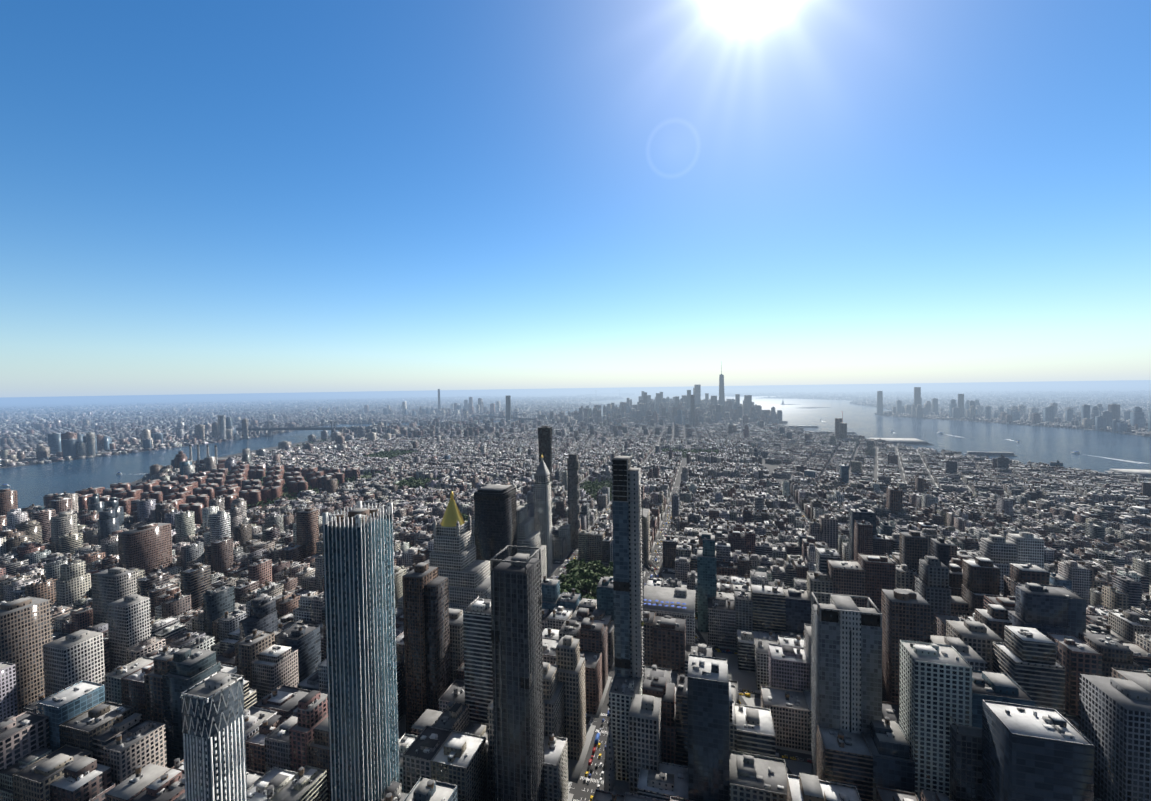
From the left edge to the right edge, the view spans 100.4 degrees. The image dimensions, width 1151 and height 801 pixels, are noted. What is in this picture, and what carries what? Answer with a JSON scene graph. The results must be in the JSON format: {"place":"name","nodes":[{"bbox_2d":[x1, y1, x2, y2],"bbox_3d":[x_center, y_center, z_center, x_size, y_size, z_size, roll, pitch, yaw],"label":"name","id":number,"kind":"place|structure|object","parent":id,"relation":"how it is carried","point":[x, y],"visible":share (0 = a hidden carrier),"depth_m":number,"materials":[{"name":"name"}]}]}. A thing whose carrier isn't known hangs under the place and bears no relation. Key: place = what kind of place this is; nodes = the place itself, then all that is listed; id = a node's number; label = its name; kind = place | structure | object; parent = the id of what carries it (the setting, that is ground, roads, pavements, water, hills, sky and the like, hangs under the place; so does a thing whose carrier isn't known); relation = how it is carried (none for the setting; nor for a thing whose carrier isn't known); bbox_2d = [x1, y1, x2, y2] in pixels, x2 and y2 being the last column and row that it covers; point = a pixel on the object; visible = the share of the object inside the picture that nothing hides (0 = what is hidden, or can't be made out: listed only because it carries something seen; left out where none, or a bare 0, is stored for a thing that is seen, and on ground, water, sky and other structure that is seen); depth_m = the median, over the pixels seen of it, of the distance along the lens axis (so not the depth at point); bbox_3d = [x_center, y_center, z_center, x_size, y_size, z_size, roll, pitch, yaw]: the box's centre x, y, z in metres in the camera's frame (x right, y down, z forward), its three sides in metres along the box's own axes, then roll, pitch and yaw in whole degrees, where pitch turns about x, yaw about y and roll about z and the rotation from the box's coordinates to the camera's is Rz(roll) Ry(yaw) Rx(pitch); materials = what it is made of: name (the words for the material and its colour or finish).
{"place":"outdoors","nodes":[
{"label":"outdoors","id":0,"kind":"place"},
{"bbox_2d":[0,380,1150,510],"bbox_3d":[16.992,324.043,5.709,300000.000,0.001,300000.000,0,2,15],"label":"water","id":1,"kind":"structure","parent":0,"point":[32,484],"depth_m":2906.14,"materials":[{"name":"blue liquid"}]},
{"bbox_2d":[189,421,415,435],"bbox_3d":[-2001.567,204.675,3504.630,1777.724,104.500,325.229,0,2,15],"label":"williamsburg bridge","id":2,"kind":"structure","parent":1,"relation":"on","point":[270,430],"depth_m":3500.31,"materials":[{"name":"grey metal"}]},
{"bbox_2d":[463,411,556,423],"bbox_3d":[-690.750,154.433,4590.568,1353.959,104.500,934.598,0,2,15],"label":"manhattan bridge","id":3,"kind":"structure","parent":1,"relation":"on","point":[516,418],"depth_m":4432.80,"materials":[{"name":"grey metal"}]},
{"bbox_2d":[0,419,1080,486],"bbox_3d":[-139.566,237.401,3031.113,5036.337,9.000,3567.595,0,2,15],"label":"boats","id":4,"kind":"object","parent":1,"relation":"on","point":[119,473],"visible":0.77,"depth_m":2087.88,"materials":[{"name":"white"}]},
{"bbox_2d":[505,411,602,420],"bbox_3d":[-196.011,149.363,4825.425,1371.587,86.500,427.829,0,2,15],"label":"brooklyn bridge","id":5,"kind":"structure","parent":1,"relation":"on","point":[538,413],"depth_m":4948.97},
{"bbox_2d":[146,421,1142,473],"bbox_3d":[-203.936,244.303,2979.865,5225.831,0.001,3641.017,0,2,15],"label":"boat wakes","id":6,"kind":"object","parent":1,"relation":"on","point":[1015,441],"visible":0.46,"depth_m":1956.08,"materials":[{"name":"white liquid"}]},
{"bbox_2d":[0,381,1150,800],"bbox_3d":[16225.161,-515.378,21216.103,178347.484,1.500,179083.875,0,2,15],"label":"ground","id":7,"kind":"structure","parent":0,"point":[580,789],"depth_m":13188.54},
{"bbox_2d":[0,390,1150,467],"bbox_3d":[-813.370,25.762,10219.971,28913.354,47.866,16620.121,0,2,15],"label":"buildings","id":8,"kind":"structure","parent":7,"relation":"on","point":[138,417],"depth_m":6389.85,"materials":[{"name":"grey concrete"}]},
{"bbox_2d":[2,361,1150,477],"bbox_3d":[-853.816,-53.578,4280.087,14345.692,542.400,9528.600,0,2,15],"label":"distant buildings","id":9,"kind":"structure","parent":7,"relation":"on","point":[73,445],"depth_m":3592.53,"materials":[{"name":"grey concrete"}]},
{"bbox_2d":[552,487,807,800],"bbox_3d":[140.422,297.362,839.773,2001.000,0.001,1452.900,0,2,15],"label":"cars","id":10,"kind":"object","parent":7,"relation":"on","point":[608,709],"visible":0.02,"depth_m":448.84,"materials":[{"name":"white paint"}]},
{"bbox_2d":[552,490,811,800],"bbox_3d":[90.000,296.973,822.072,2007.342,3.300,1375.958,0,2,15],"label":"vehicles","id":11,"kind":"object","parent":7,"relation":"on","point":[746,693],"visible":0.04,"depth_m":501.02,"materials":[{"name":"multicoloured metal"}]},
{"bbox_2d":[0,0,1150,396],"label":"sky","id":12,"kind":"structure","parent":0,"point":[197,196],"materials":[{"name":"blue"}]},
{"bbox_2d":[341,437,1020,800],"bbox_3d":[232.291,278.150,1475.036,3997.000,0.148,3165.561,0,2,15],"label":"road","id":13,"kind":"structure","parent":0,"point":[746,680],"depth_m":513.93,"materials":[{"name":"grey asphalt"}]},
{"bbox_2d":[43,464,359,523],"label":"apartment buildings","id":14,"kind":"structure","parent":13,"relation":"on","point":[184,493],"depth_m":1443.21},
{"bbox_2d":[180,671,246,800],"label":"skyscraper","id":15,"kind":"structure","parent":13,"relation":"on","point":[213,731],"depth_m":281.12,"materials":[{"name":"white concrete"}]},
{"bbox_2d":[189,445,240,468],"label":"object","id":16,"kind":"object","parent":13,"relation":"on","point":[219,462],"visible":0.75,"depth_m":1918.89,"materials":[{"name":"grey concrete"}]},
{"bbox_2d":[322,501,399,800],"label":"skyscraper","id":17,"kind":"structure","parent":13,"relation":"on","point":[359,589],"depth_m":301.44,"materials":[{"name":"blue glass"}]},
{"bbox_2d":[130,453,718,597],"bbox_3d":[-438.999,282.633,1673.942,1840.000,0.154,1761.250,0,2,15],"label":"park lawns","id":18,"kind":"structure","parent":13,"relation":"on","point":[584,593],"depth_m":1451.50,"materials":[{"name":"green plant"}]},
{"bbox_2d":[79,438,718,616],"bbox_3d":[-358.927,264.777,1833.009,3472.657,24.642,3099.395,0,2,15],"label":"apartment buildings","id":19,"kind":"structure","parent":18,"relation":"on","point":[417,483],"depth_m":1584.94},
{"bbox_2d":[402,562,449,733],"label":"brown tower","id":20,"kind":"structure","parent":13,"relation":"on","point":[426,633],"depth_m":444.25,"materials":[{"name":"brown brick"}]},
{"bbox_2d":[398,514,490,609],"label":"skyscraper","id":21,"kind":"structure","parent":13,"relation":"on","point":[452,556],"depth_m":612.35,"materials":[{"name":"grey stone"}]},
{"bbox_2d":[440,491,464,526],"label":"pyramid roof","id":22,"kind":"structure","parent":21,"relation":"attached to","point":[452,516],"depth_m":622.86,"materials":[{"name":"gold metal"}]},
{"bbox_2d":[474,484,516,568],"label":"office tower","id":23,"kind":"structure","parent":13,"relation":"on","point":[495,515],"depth_m":696.68,"materials":[{"name":"black glass"}]},
{"bbox_2d":[471,458,552,578],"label":"clock tower","id":24,"kind":"structure","parent":13,"relation":"on","point":[535,531],"depth_m":816.99,"materials":[{"name":"grey stone"}]},
{"bbox_2d":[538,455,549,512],"bbox_3d":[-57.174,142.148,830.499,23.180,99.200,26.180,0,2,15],"label":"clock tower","id":25,"kind":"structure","parent":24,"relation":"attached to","point":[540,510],"depth_m":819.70,"materials":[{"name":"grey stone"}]},
{"bbox_2d":[490,545,544,800],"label":"tower","id":26,"kind":"structure","parent":13,"relation":"on","point":[517,648],"depth_m":327.53,"materials":[{"name":"grey concrete"}]},
{"bbox_2d":[538,426,552,524],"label":"skyscraper","id":27,"kind":"structure","parent":13,"relation":"on","point":[545,440],"depth_m":1027.39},
{"bbox_2d":[567,454,580,547],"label":"skyscraper","id":28,"kind":"structure","parent":13,"relation":"on","point":[573,468],"depth_m":959.25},
{"bbox_2d":[0,398,1150,800],"bbox_3d":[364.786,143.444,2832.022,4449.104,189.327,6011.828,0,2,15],"label":"city buildings","id":29,"kind":"structure","parent":13,"relation":"on","point":[1070,612],"depth_m":563.05,"materials":[{"name":"grey concrete"}]},
{"bbox_2d":[0,489,1150,800],"bbox_3d":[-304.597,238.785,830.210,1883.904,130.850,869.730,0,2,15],"label":"high-rise buildings","id":30,"kind":"structure","parent":13,"relation":"on","point":[1116,723],"depth_m":434.37,"materials":[{"name":"grey concrete"}]},
{"bbox_2d":[604,724,628,794],"bbox_3d":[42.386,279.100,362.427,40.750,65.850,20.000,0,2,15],"label":"sidewalk","id":31,"kind":"structure","parent":13,"relation":"on","point":[611,783],"depth_m":363.62,"materials":[{"name":"grey concrete"}]},
{"bbox_2d":[612,456,644,683],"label":"tower","id":32,"kind":"structure","parent":13,"relation":"on","point":[627,571],"depth_m":403.96,"materials":[{"name":"grey glass"}]},
{"bbox_2d":[641,508,649,565],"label":"high-rise building","id":33,"kind":"structure","parent":13,"relation":"on","point":[646,537],"depth_m":870.77,"materials":[{"name":"grey concrete"}]},
{"bbox_2d":[558,558,736,651],"bbox_3d":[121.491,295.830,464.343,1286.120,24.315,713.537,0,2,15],"label":"trees","id":34,"kind":"object","parent":13,"relation":"on","point":[578,571],"depth_m":777.86,"materials":[{"name":"green plant"}]},
{"bbox_2d":[642,585,695,644],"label":"building","id":35,"kind":"structure","parent":13,"relation":"on","point":[686,596],"depth_m":548.21,"materials":[{"name":"grey concrete"}]},
{"bbox_2d":[644,599,685,608],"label":"umbrellas","id":36,"kind":"object","parent":35,"relation":"on","point":[672,606],"visible":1,"depth_m":539.59},
{"bbox_2d":[594,502,792,774],"bbox_3d":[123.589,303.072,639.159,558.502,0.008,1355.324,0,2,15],"label":"avenue","id":37,"kind":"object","parent":13,"relation":"on","point":[703,641],"visible":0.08,"depth_m":620.71,"materials":[{"name":"grey asphalt"}]},
{"bbox_2d":[811,592,881,775],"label":"building","id":38,"kind":"structure","parent":13,"relation":"on","point":[846,663],"depth_m":361.01,"materials":[{"name":"grey concrete"}]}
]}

